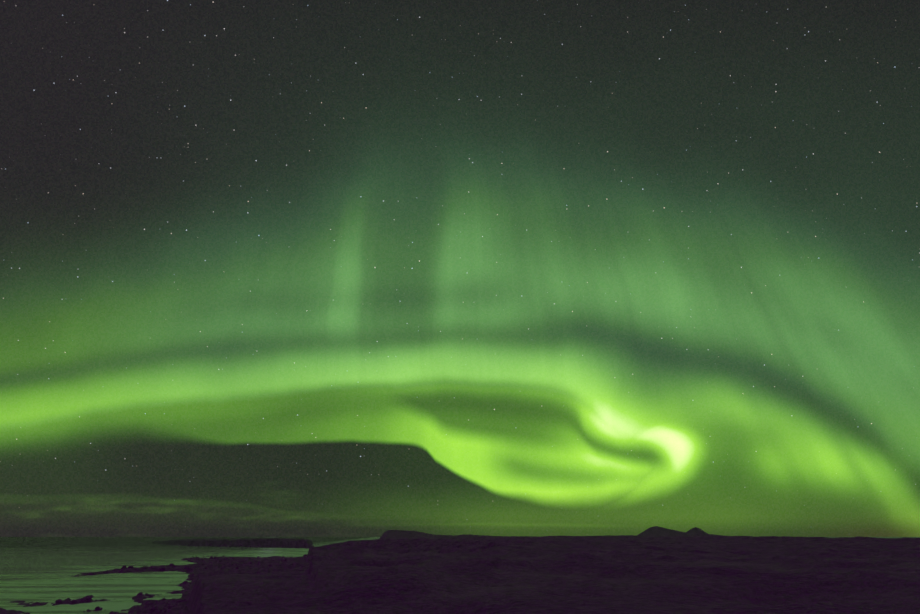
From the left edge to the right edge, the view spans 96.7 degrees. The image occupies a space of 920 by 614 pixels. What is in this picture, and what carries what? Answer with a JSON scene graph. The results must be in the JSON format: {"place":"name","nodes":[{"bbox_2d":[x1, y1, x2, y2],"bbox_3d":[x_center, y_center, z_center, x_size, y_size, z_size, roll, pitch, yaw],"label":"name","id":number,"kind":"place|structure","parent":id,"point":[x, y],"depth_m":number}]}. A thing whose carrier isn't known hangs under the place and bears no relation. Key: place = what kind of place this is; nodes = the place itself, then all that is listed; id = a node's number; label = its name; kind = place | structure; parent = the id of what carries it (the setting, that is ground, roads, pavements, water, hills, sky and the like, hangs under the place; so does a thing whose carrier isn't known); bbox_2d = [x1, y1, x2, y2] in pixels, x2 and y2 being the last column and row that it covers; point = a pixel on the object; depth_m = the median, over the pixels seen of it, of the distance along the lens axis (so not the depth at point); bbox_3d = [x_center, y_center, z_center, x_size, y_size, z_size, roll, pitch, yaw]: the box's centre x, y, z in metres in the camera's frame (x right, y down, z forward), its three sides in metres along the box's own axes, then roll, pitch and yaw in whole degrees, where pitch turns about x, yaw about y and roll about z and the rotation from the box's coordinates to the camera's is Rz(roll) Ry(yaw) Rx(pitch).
{"place":"outdoors","nodes":[
{"label":"outdoors","id":0,"kind":"place"},
{"bbox_2d":[0,526,919,613],"bbox_3d":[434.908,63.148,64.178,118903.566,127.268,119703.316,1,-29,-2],"label":"terrain","id":1,"kind":"structure","parent":0,"point":[661,570],"depth_m":19.86},
{"bbox_2d":[0,0,919,536],"label":"sky","id":2,"kind":"structure","parent":0,"point":[269,268]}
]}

